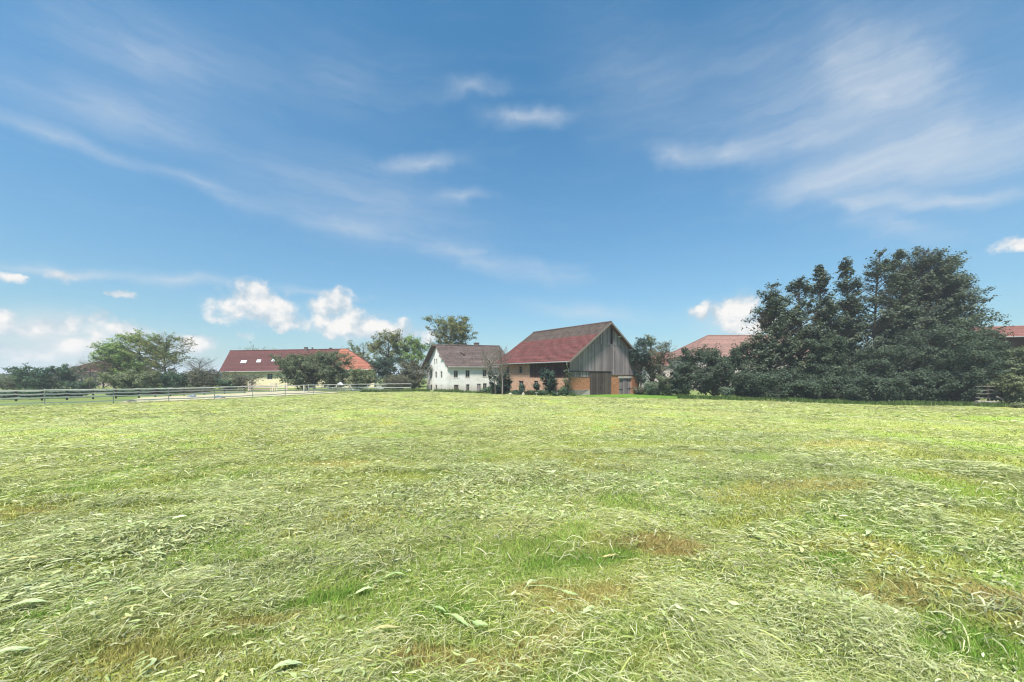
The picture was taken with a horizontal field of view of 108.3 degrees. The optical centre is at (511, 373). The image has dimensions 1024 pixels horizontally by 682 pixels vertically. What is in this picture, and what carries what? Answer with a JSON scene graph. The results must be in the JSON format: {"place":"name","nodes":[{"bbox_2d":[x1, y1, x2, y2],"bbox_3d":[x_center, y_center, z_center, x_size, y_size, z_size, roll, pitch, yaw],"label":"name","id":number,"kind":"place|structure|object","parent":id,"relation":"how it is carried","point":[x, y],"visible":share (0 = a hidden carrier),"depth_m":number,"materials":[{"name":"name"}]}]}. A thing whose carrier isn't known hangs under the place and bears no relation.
{"place":"outdoors","nodes":[
{"label":"outdoors","id":0,"kind":"place"},
{"bbox_2d":[119,391,335,402],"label":"paddock sand","id":1,"kind":"structure","parent":0,"point":[257,394],"depth_m":51.33,"materials":[{"name":"sand"}]},
{"bbox_2d":[248,383,272,390],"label":"horse jump","id":2,"kind":"object","parent":1,"relation":"on","point":[250,389],"visible":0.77,"depth_m":65.92,"materials":[{"name":"paint"}]},
{"bbox_2d":[274,383,287,390],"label":"horse jump","id":3,"kind":"object","parent":1,"relation":"on","point":[280,387],"visible":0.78,"depth_m":66.96,"materials":[{"name":"paint"}]},
{"bbox_2d":[0,374,1023,681],"bbox_3d":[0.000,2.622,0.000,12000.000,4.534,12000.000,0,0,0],"label":"field","id":4,"kind":"structure","parent":0,"point":[944,426],"depth_m":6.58,"materials":[{"name":"plant"}]},
{"bbox_2d":[0,374,25,389],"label":"bush","id":5,"kind":"object","parent":4,"relation":"on","point":[5,384],"visible":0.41,"depth_m":72.56,"materials":[{"name":"green plant"}]},
{"bbox_2d":[0,646,33,651],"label":"dock leaf","id":6,"kind":"object","parent":4,"relation":"on","point":[14,648],"visible":1,"depth_m":2.11,"materials":[{"name":"plant"}]},
{"bbox_2d":[0,386,39,397],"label":"hedge bush","id":7,"kind":"object","parent":4,"relation":"on","point":[3,396],"visible":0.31,"depth_m":42.61,"materials":[{"name":"green plant"}]},
{"bbox_2d":[1,598,45,609],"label":"dock leaf","id":8,"kind":"object","parent":4,"relation":"on","point":[32,600],"visible":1,"depth_m":2.63,"materials":[{"name":"plant"}]},
{"bbox_2d":[0,373,60,389],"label":"bush","id":9,"kind":"object","parent":4,"relation":"on","point":[7,378],"visible":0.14,"depth_m":74.29,"materials":[{"name":"green plant"}]},
{"bbox_2d":[0,387,72,398],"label":"hedge bush","id":10,"kind":"object","parent":4,"relation":"on","point":[28,396],"visible":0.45,"depth_m":43.67,"materials":[{"name":"green plant"}]},
{"bbox_2d":[0,362,89,389],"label":"bush","id":11,"kind":"object","parent":4,"relation":"on","point":[29,377],"visible":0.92,"depth_m":69.10,"materials":[{"name":"green plant"}]},
{"bbox_2d":[38,386,102,396],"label":"hedge bush","id":12,"kind":"object","parent":4,"relation":"on","point":[71,391],"visible":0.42,"depth_m":46.32,"materials":[{"name":"green plant"}]},
{"bbox_2d":[55,379,101,388],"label":"bush","id":13,"kind":"object","parent":4,"relation":"on","point":[75,384],"visible":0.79,"depth_m":69.98,"materials":[{"name":"green plant"}]},
{"bbox_2d":[63,582,109,594],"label":"dock leaf","id":14,"kind":"object","parent":4,"relation":"on","point":[91,585],"visible":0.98,"depth_m":2.88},
{"bbox_2d":[68,358,112,388],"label":"bare tree","id":15,"kind":"object","parent":4,"relation":"on","point":[86,365],"visible":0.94,"depth_m":68.88,"materials":[{"name":"brown plant"}]},
{"bbox_2d":[90,355,118,387],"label":"bare tree","id":16,"kind":"object","parent":4,"relation":"on","point":[105,363],"visible":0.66,"depth_m":71.91,"materials":[{"name":"brown plant"}]},
{"bbox_2d":[83,340,140,387],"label":"leafy tree","id":17,"kind":"object","parent":4,"relation":"on","point":[103,349],"visible":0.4,"depth_m":73.58,"materials":[{"name":"green plant"}]},
{"bbox_2d":[63,360,161,385],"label":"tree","id":18,"kind":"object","parent":4,"relation":"on","point":[82,377],"depth_m":104.00,"materials":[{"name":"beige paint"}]},
{"bbox_2d":[0,385,244,400],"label":"rail fence","id":19,"kind":"object","parent":4,"relation":"on","point":[115,392],"visible":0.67,"depth_m":45.12,"materials":[{"name":"grey wood"}]},
{"bbox_2d":[99,387,152,396],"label":"hedge bush","id":20,"kind":"object","parent":4,"relation":"on","point":[122,391],"visible":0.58,"depth_m":49.36,"materials":[{"name":"green plant"}]},
{"bbox_2d":[84,367,168,388],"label":"bush","id":21,"kind":"object","parent":4,"relation":"on","point":[132,380],"visible":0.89,"depth_m":63.93,"materials":[{"name":"green plant"}]},
{"bbox_2d":[113,586,142,594],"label":"dock leaf","id":22,"kind":"object","parent":4,"relation":"on","point":[137,587],"visible":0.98,"depth_m":2.69,"materials":[{"name":"plant"}]},
{"bbox_2d":[88,328,177,374],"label":"leafy tree","id":23,"kind":"object","parent":4,"relation":"on","point":[139,365],"visible":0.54,"depth_m":74.52,"materials":[{"name":"green plant"}]},
{"bbox_2d":[135,658,156,672],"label":"dock leaf","id":24,"kind":"object","parent":4,"relation":"on","point":[153,660],"visible":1,"depth_m":2.11,"materials":[{"name":"plant"}]},
{"bbox_2d":[134,386,181,393],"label":"hedge bush","id":25,"kind":"object","parent":4,"relation":"on","point":[160,390],"visible":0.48,"depth_m":52.45,"materials":[{"name":"green plant"}]},
{"bbox_2d":[119,332,197,373],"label":"leafy tree","id":26,"kind":"object","parent":4,"relation":"on","point":[167,345],"visible":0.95,"depth_m":73.06,"materials":[{"name":"green plant"}]},
{"bbox_2d":[151,370,193,387],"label":"bush","id":27,"kind":"object","parent":4,"relation":"on","point":[169,376],"visible":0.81,"depth_m":66.75,"materials":[{"name":"green plant"}]},
{"bbox_2d":[174,385,213,392],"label":"hedge bush","id":28,"kind":"object","parent":4,"relation":"on","point":[195,389],"visible":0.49,"depth_m":56.12,"materials":[{"name":"green plant"}]},
{"bbox_2d":[175,357,220,375],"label":"bare tree","id":29,"kind":"object","parent":4,"relation":"on","point":[198,364],"visible":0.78,"depth_m":70.86,"materials":[{"name":"grey plant"}]},
{"bbox_2d":[170,365,231,388],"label":"bush","id":30,"kind":"object","parent":4,"relation":"on","point":[208,378],"visible":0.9,"depth_m":68.55,"materials":[{"name":"green plant"}]},
{"bbox_2d":[0,384,410,404],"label":"paddock fence","id":31,"kind":"object","parent":4,"relation":"on","point":[168,394],"visible":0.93,"depth_m":39.88,"materials":[{"name":"grey wood"}]},
{"bbox_2d":[0,373,426,379],"bbox_3d":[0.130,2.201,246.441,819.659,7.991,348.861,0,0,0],"label":"distant woods","id":32,"kind":"object","parent":4,"relation":"on","point":[179,374],"visible":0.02,"depth_m":257.82,"materials":[{"name":"green plant"}]},
{"bbox_2d":[214,377,237,390],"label":"bush","id":33,"kind":"object","parent":4,"relation":"on","point":[223,382],"visible":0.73,"depth_m":69.86,"materials":[{"name":"green plant"}]},
{"bbox_2d":[221,371,263,390],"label":"bush","id":34,"kind":"object","parent":4,"relation":"on","point":[244,378],"visible":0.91,"depth_m":71.02,"materials":[{"name":"green plant"}]},
{"bbox_2d":[262,659,301,675],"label":"dock leaf","id":35,"kind":"object","parent":4,"relation":"on","point":[286,662],"visible":1,"depth_m":2.10,"materials":[{"name":"plant"}]},
{"bbox_2d":[219,347,376,387],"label":"long house","id":36,"kind":"structure","parent":4,"relation":"on","point":[246,362],"depth_m":91.14,"materials":[{"name":"tile"}]},
{"bbox_2d":[269,351,340,390],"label":"bush","id":37,"kind":"object","parent":4,"relation":"on","point":[290,365],"visible":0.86,"depth_m":69.66,"materials":[{"name":"green plant"}]},
{"bbox_2d":[305,349,355,389],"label":"bush","id":38,"kind":"object","parent":4,"relation":"on","point":[335,372],"visible":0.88,"depth_m":71.59,"materials":[{"name":"green plant"}]},
{"bbox_2d":[303,384,394,391],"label":"yard fence","id":39,"kind":"object","parent":4,"relation":"on","point":[308,390],"visible":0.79,"depth_m":67.59,"materials":[{"name":"grey wood"}]},
{"bbox_2d":[345,586,372,596],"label":"dock leaf","id":40,"kind":"object","parent":4,"relation":"on","point":[364,588],"visible":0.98,"depth_m":2.88,"materials":[{"name":"plant"}]},
{"bbox_2d":[343,368,375,388],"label":"bush","id":41,"kind":"object","parent":4,"relation":"on","point":[359,376],"visible":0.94,"depth_m":70.86,"materials":[{"name":"green plant"}]},
{"bbox_2d":[340,339,381,363],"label":"leafy tree","id":42,"kind":"object","parent":4,"relation":"on","point":[360,354],"visible":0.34,"depth_m":102.89,"materials":[{"name":"green plant"}]},
{"bbox_2d":[367,624,398,631],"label":"dock leaf","id":43,"kind":"object","parent":4,"relation":"on","point":[385,626],"visible":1,"depth_m":2.36,"materials":[{"name":"plant"}]},
{"bbox_2d":[364,328,412,371],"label":"leafy tree","id":44,"kind":"object","parent":4,"relation":"on","point":[394,338],"visible":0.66,"depth_m":96.14,"materials":[{"name":"green plant"}]},
{"bbox_2d":[367,356,410,386],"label":"bush","id":45,"kind":"object","parent":4,"relation":"on","point":[380,364],"visible":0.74,"depth_m":80.96,"materials":[{"name":"green plant"}]},
{"bbox_2d":[377,372,428,389],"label":"bush","id":46,"kind":"object","parent":4,"relation":"on","point":[397,381],"visible":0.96,"depth_m":71.72,"materials":[{"name":"green plant"}]},
{"bbox_2d":[391,334,428,373],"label":"leafy tree","id":47,"kind":"object","parent":4,"relation":"on","point":[416,345],"visible":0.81,"depth_m":95.00,"materials":[{"name":"green plant"}]},
{"bbox_2d":[398,358,432,389],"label":"bush","id":48,"kind":"object","parent":4,"relation":"on","point":[411,368],"visible":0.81,"depth_m":75.25,"materials":[{"name":"green plant"}]},
{"bbox_2d":[421,313,477,349],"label":"broad tree","id":49,"kind":"object","parent":4,"relation":"on","point":[460,329],"visible":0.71,"depth_m":98.64,"materials":[{"name":"green plant"}]},
{"bbox_2d":[444,613,468,626],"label":"dock leaf","id":50,"kind":"object","parent":4,"relation":"on","point":[460,618],"visible":1,"depth_m":2.43,"materials":[{"name":"plant"}]},
{"bbox_2d":[422,342,504,390],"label":"farmhouse","id":51,"kind":"object","parent":4,"relation":"on","point":[459,367],"visible":0.78,"depth_m":72.06,"materials":[{"name":"white paint"}]},
{"bbox_2d":[469,619,487,624],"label":"dock leaf","id":52,"kind":"object","parent":4,"relation":"on","point":[477,622],"visible":1,"depth_m":2.38,"materials":[{"name":"plant"}]},
{"bbox_2d":[480,387,492,393],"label":"bush","id":53,"kind":"object","parent":4,"relation":"on","point":[486,389],"visible":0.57,"depth_m":62.27,"materials":[{"name":"green plant"}]},
{"bbox_2d":[478,349,499,393],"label":"bare tree","id":54,"kind":"object","parent":4,"relation":"on","point":[484,355],"visible":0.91,"depth_m":59.17,"materials":[{"name":"grey plant"}]},
{"bbox_2d":[488,370,514,393],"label":"bush","id":55,"kind":"object","parent":4,"relation":"on","point":[507,382],"visible":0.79,"depth_m":59.50,"materials":[{"name":"green plant"}]},
{"bbox_2d":[491,347,511,393],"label":"bare tree","id":56,"kind":"object","parent":4,"relation":"on","point":[502,372],"visible":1,"depth_m":58.55,"materials":[{"name":"brown plant"}]},
{"bbox_2d":[519,383,524,394],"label":"bush","id":57,"kind":"object","parent":4,"relation":"on","point":[521,388],"visible":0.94,"depth_m":56.98,"materials":[{"name":"green plant"}]},
{"bbox_2d":[532,382,540,393],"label":"bush","id":58,"kind":"object","parent":4,"relation":"on","point":[536,386],"visible":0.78,"depth_m":55.90,"materials":[{"name":"green plant"}]},
{"bbox_2d":[537,390,549,395],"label":"weeds","id":59,"kind":"object","parent":4,"relation":"on","point":[541,392],"visible":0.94,"depth_m":54.22,"materials":[{"name":"green plant"}]},
{"bbox_2d":[538,367,558,394],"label":"evergreen shrub","id":60,"kind":"object","parent":4,"relation":"on","point":[549,383],"visible":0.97,"depth_m":54.27,"materials":[{"name":"green plant"}]},
{"bbox_2d":[559,387,570,395],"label":"bush","id":61,"kind":"object","parent":4,"relation":"on","point":[565,391],"visible":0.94,"depth_m":52.59,"materials":[{"name":"green plant"}]},
{"bbox_2d":[493,321,639,394],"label":"barn","id":62,"kind":"structure","parent":4,"relation":"on","point":[593,358],"depth_m":59.84,"materials":[{"name":"red brick"}]},
{"bbox_2d":[590,372,610,394],"bbox_3d":[13.982,1.609,58.031,4.909,3.768,0.140,0,0,-37],"label":"sliding door","id":63,"kind":"structure","parent":62,"relation":"in","point":[600,382],"depth_m":58.00,"materials":[{"name":"wood"}]},
{"bbox_2d":[619,378,630,393],"bbox_3d":[18.942,2.224,62.104,3.280,2.901,0.081,0,0,-37],"label":"stable door","id":64,"kind":"structure","parent":62,"relation":"in","point":[624,383],"depth_m":62.13,"materials":[{"name":"wood"}]},
{"bbox_2d":[560,369,572,388],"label":"thin shrub","id":65,"kind":"object","parent":4,"relation":"on","point":[565,380],"visible":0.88,"depth_m":53.02,"materials":[{"name":"green plant"}]},
{"bbox_2d":[555,588,577,594],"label":"dock leaf","id":66,"kind":"object","parent":4,"relation":"on","point":[568,592],"visible":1,"depth_m":2.79,"materials":[{"name":"plant"}]},
{"bbox_2d":[581,605,593,613],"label":"dock leaf","id":67,"kind":"object","parent":4,"relation":"on","point":[587,608],"visible":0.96,"depth_m":2.47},
{"bbox_2d":[641,351,670,387],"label":"red roofed house","id":68,"kind":"structure","parent":4,"relation":"on","point":[666,366],"depth_m":112.24,"materials":[{"name":"grey paint"}]},
{"bbox_2d":[360,388,1020,407],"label":"rough grass","id":69,"kind":"structure","parent":4,"relation":"on","point":[893,402],"depth_m":46.32,"materials":[{"name":"plant"}]},
{"bbox_2d":[671,343,756,396],"bbox_3d":[30.989,-0.598,56.183,9.342,8.712,11.525,0,0,-30],"label":"bush","id":70,"kind":"object","parent":4,"relation":"on","point":[718,373],"visible":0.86,"depth_m":55.41,"materials":[{"name":"green plant"}]},
{"bbox_2d":[718,386,734,395],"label":"bush","id":71,"kind":"object","parent":4,"relation":"on","point":[726,391],"visible":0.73,"depth_m":49.22,"materials":[{"name":"green plant"}]},
{"bbox_2d":[726,371,746,397],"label":"bush","id":72,"kind":"object","parent":4,"relation":"on","point":[736,393],"visible":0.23,"depth_m":52.66,"materials":[{"name":"green plant"}]},
{"bbox_2d":[666,335,807,388],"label":"hipped red roofed house","id":73,"kind":"structure","parent":4,"relation":"on","point":[725,342],"depth_m":107.42,"materials":[{"name":"tile"}]},
{"bbox_2d":[725,368,793,397],"bbox_3d":[33.372,1.441,49.644,7.256,4.579,7.129,0,0,0],"label":"bush","id":74,"kind":"object","parent":4,"relation":"on","point":[754,379],"visible":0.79,"depth_m":48.71,"materials":[{"name":"green plant"}]},
{"bbox_2d":[744,384,793,398],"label":"bush","id":75,"kind":"object","parent":4,"relation":"on","point":[783,393],"visible":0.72,"depth_m":47.75,"materials":[{"name":"green plant"}]},
{"bbox_2d":[730,279,812,380],"bbox_3d":[36.011,-4.670,52.222,9.491,17.063,7.855,0,0,0],"label":"alder","id":76,"kind":"object","parent":4,"relation":"on","point":[765,351],"visible":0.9,"depth_m":51.21,"materials":[{"name":"green plant"}]},
{"bbox_2d":[763,366,825,397],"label":"bush","id":77,"kind":"object","parent":4,"relation":"on","point":[797,377],"visible":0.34,"depth_m":48.88,"materials":[{"name":"green plant"}]},
{"bbox_2d":[765,274,831,373],"bbox_3d":[41.314,-5.138,52.786,7.514,18.328,7.611,0,0,-28],"label":"alder","id":78,"kind":"object","parent":4,"relation":"on","point":[813,331],"visible":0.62,"depth_m":52.09,"materials":[{"name":"green plant"}]},
{"bbox_2d":[783,377,836,399],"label":"bush","id":79,"kind":"object","parent":4,"relation":"on","point":[811,389],"visible":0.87,"depth_m":47.14,"materials":[{"name":"green plant"}]},
{"bbox_2d":[797,333,848,398],"bbox_3d":[42.346,-0.848,50.330,5.981,9.732,5.153,0,0,0],"label":"bush","id":80,"kind":"object","parent":4,"relation":"on","point":[831,347],"visible":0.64,"depth_m":49.17,"materials":[{"name":"green plant"}]},
{"bbox_2d":[803,264,854,398],"bbox_3d":[45.811,-5.911,54.347,6.698,20.127,6.718,0,0,0],"label":"alder","id":81,"kind":"object","parent":4,"relation":"on","point":[827,313],"visible":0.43,"depth_m":53.43,"materials":[{"name":"green plant"}]},
{"bbox_2d":[818,372,878,401],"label":"bush","id":82,"kind":"object","parent":4,"relation":"on","point":[847,387],"visible":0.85,"depth_m":47.41,"materials":[{"name":"green plant"}]},
{"bbox_2d":[827,256,880,366],"bbox_3d":[49.603,-6.738,54.865,6.668,21.873,6.589,0,0,0],"label":"alder","id":83,"kind":"object","parent":4,"relation":"on","point":[851,306],"visible":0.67,"depth_m":54.54,"materials":[{"name":"green plant"}]},
{"bbox_2d":[840,351,892,400],"bbox_3d":[47.949,0.395,51.325,7.844,7.463,7.354,0,0,0],"label":"bush","id":84,"kind":"object","parent":4,"relation":"on","point":[857,364],"visible":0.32,"depth_m":50.18,"materials":[{"name":"green plant"}]},
{"bbox_2d":[850,248,912,368],"bbox_3d":[54.296,-7.176,55.108,8.722,22.785,8.788,0,0,0],"label":"alder","id":85,"kind":"object","parent":4,"relation":"on","point":[875,328],"visible":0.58,"depth_m":54.45,"materials":[{"name":"green plant"}]},
{"bbox_2d":[860,375,915,401],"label":"bush","id":86,"kind":"object","parent":4,"relation":"on","point":[889,389],"visible":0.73,"depth_m":46.56,"materials":[{"name":"green plant"}]},
{"bbox_2d":[852,341,933,400],"bbox_3d":[52.395,-0.153,51.272,8.693,8.647,10.286,0,0,41],"label":"bush","id":87,"kind":"object","parent":4,"relation":"on","point":[895,355],"visible":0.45,"depth_m":49.31,"materials":[{"name":"green plant"}]},
{"bbox_2d":[864,249,933,399],"bbox_3d":[58.022,-7.394,55.990,8.122,23.245,7.777,0,0,-42],"label":"alder","id":88,"kind":"object","parent":4,"relation":"on","point":[909,311],"visible":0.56,"depth_m":55.11,"materials":[{"name":"green plant"}]},
{"bbox_2d":[881,367,963,401],"bbox_3d":[52.690,1.674,47.858,7.105,4.953,5.534,0,0,43],"label":"bush","id":89,"kind":"object","parent":4,"relation":"on","point":[926,383],"visible":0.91,"depth_m":46.37,"materials":[{"name":"green plant"}]},
{"bbox_2d":[866,245,1010,359],"bbox_3d":[64.025,-7.872,56.524,15.106,24.236,14.835,0,0,-38],"label":"alder","id":90,"kind":"object","parent":4,"relation":"on","point":[946,292],"visible":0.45,"depth_m":54.16,"materials":[{"name":"green plant"}]},
{"bbox_2d":[878,315,1014,402],"bbox_3d":[58.853,-1.625,49.339,13.329,11.616,14.298,0,0,0],"label":"bush","id":91,"kind":"object","parent":4,"relation":"on","point":[942,353],"visible":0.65,"depth_m":47.02,"materials":[{"name":"green plant"}]},
{"bbox_2d":[929,370,988,402],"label":"bush","id":92,"kind":"object","parent":4,"relation":"on","point":[964,392],"visible":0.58,"depth_m":45.66,"materials":[{"name":"green plant"}]},
{"bbox_2d":[928,338,1016,401],"bbox_3d":[61.748,-0.590,49.684,8.639,9.438,8.196,0,0,0],"label":"bush","id":93,"kind":"object","parent":4,"relation":"on","point":[999,349],"visible":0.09,"depth_m":47.84,"materials":[{"name":"green plant"}]},
{"bbox_2d":[974,400,999,403],"bbox_3d":[55.724,3.376,43.396,2.320,0.480,0.468,0,0,5],"label":"log","id":94,"kind":"object","parent":4,"relation":"on","point":[985,401],"visible":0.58,"depth_m":43.27,"materials":[{"name":"wood"}]},
{"bbox_2d":[973,384,1015,401],"bbox_3d":[57.860,2.691,44.307,3.379,2.852,0.438,0,0,31],"label":"timber fence","id":95,"kind":"object","parent":4,"relation":"on","point":[987,393],"visible":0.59,"depth_m":44.57,"materials":[{"name":"wood"}]},
{"bbox_2d":[973,325,1023,398],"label":"timbered house","id":96,"kind":"structure","parent":4,"relation":"on","point":[1017,340],"depth_m":61.04,"materials":[{"name":"red tile"}]},
{"bbox_2d":[987,373,1023,402],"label":"bush","id":97,"kind":"object","parent":4,"relation":"on","point":[1015,385],"visible":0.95,"depth_m":42.46,"materials":[{"name":"green plant"}]},
{"bbox_2d":[989,345,1023,401],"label":"bush","id":98,"kind":"object","parent":4,"relation":"on","point":[1017,360],"visible":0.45,"depth_m":46.30,"materials":[{"name":"green plant"}]},
{"bbox_2d":[1009,401,1023,407],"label":"bush","id":99,"kind":"object","parent":4,"relation":"on","point":[1017,404],"visible":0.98,"depth_m":40.04,"materials":[{"name":"green plant"}]},
{"bbox_2d":[0,0,1023,373],"label":"sky","id":100,"kind":"structure","parent":0,"point":[230,174],"materials":[{"name":"blue"}]},
{"bbox_2d":[576,394,679,398],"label":"lawn","id":101,"kind":"structure","parent":0,"point":[640,396],"depth_m":54.56,"materials":[{"name":"plant"}]},
{"bbox_2d":[631,387,645,394],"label":"bush","id":102,"kind":"object","parent":101,"relation":"on","point":[638,391],"visible":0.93,"depth_m":60.46,"materials":[{"name":"green plant"}]},
{"bbox_2d":[628,337,657,386],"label":"young tree","id":103,"kind":"object","parent":101,"relation":"on","point":[643,360],"visible":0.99,"depth_m":61.60,"materials":[{"name":"green plant"}]},
{"bbox_2d":[640,334,662,381],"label":"young tree","id":104,"kind":"object","parent":101,"relation":"on","point":[651,342],"visible":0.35,"depth_m":63.31,"materials":[{"name":"green plant"}]},
{"bbox_2d":[642,380,662,394],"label":"bush","id":105,"kind":"object","parent":101,"relation":"on","point":[651,388],"visible":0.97,"depth_m":59.25,"materials":[{"name":"green plant"}]},
{"bbox_2d":[641,340,675,394],"bbox_3d":[24.051,-1.058,60.648,5.528,9.431,5.864,0,0,18],"label":"young tree","id":106,"kind":"object","parent":101,"relation":"on","point":[658,361],"visible":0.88,"depth_m":60.21,"materials":[{"name":"green plant"}]},
{"bbox_2d":[655,375,673,395],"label":"bush","id":107,"kind":"object","parent":101,"relation":"on","point":[664,383],"visible":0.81,"depth_m":58.17,"materials":[{"name":"green plant"}]},
{"bbox_2d":[667,360,699,395],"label":"bush","id":108,"kind":"object","parent":101,"relation":"on","point":[682,383],"visible":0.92,"depth_m":56.05,"materials":[{"name":"green plant"}]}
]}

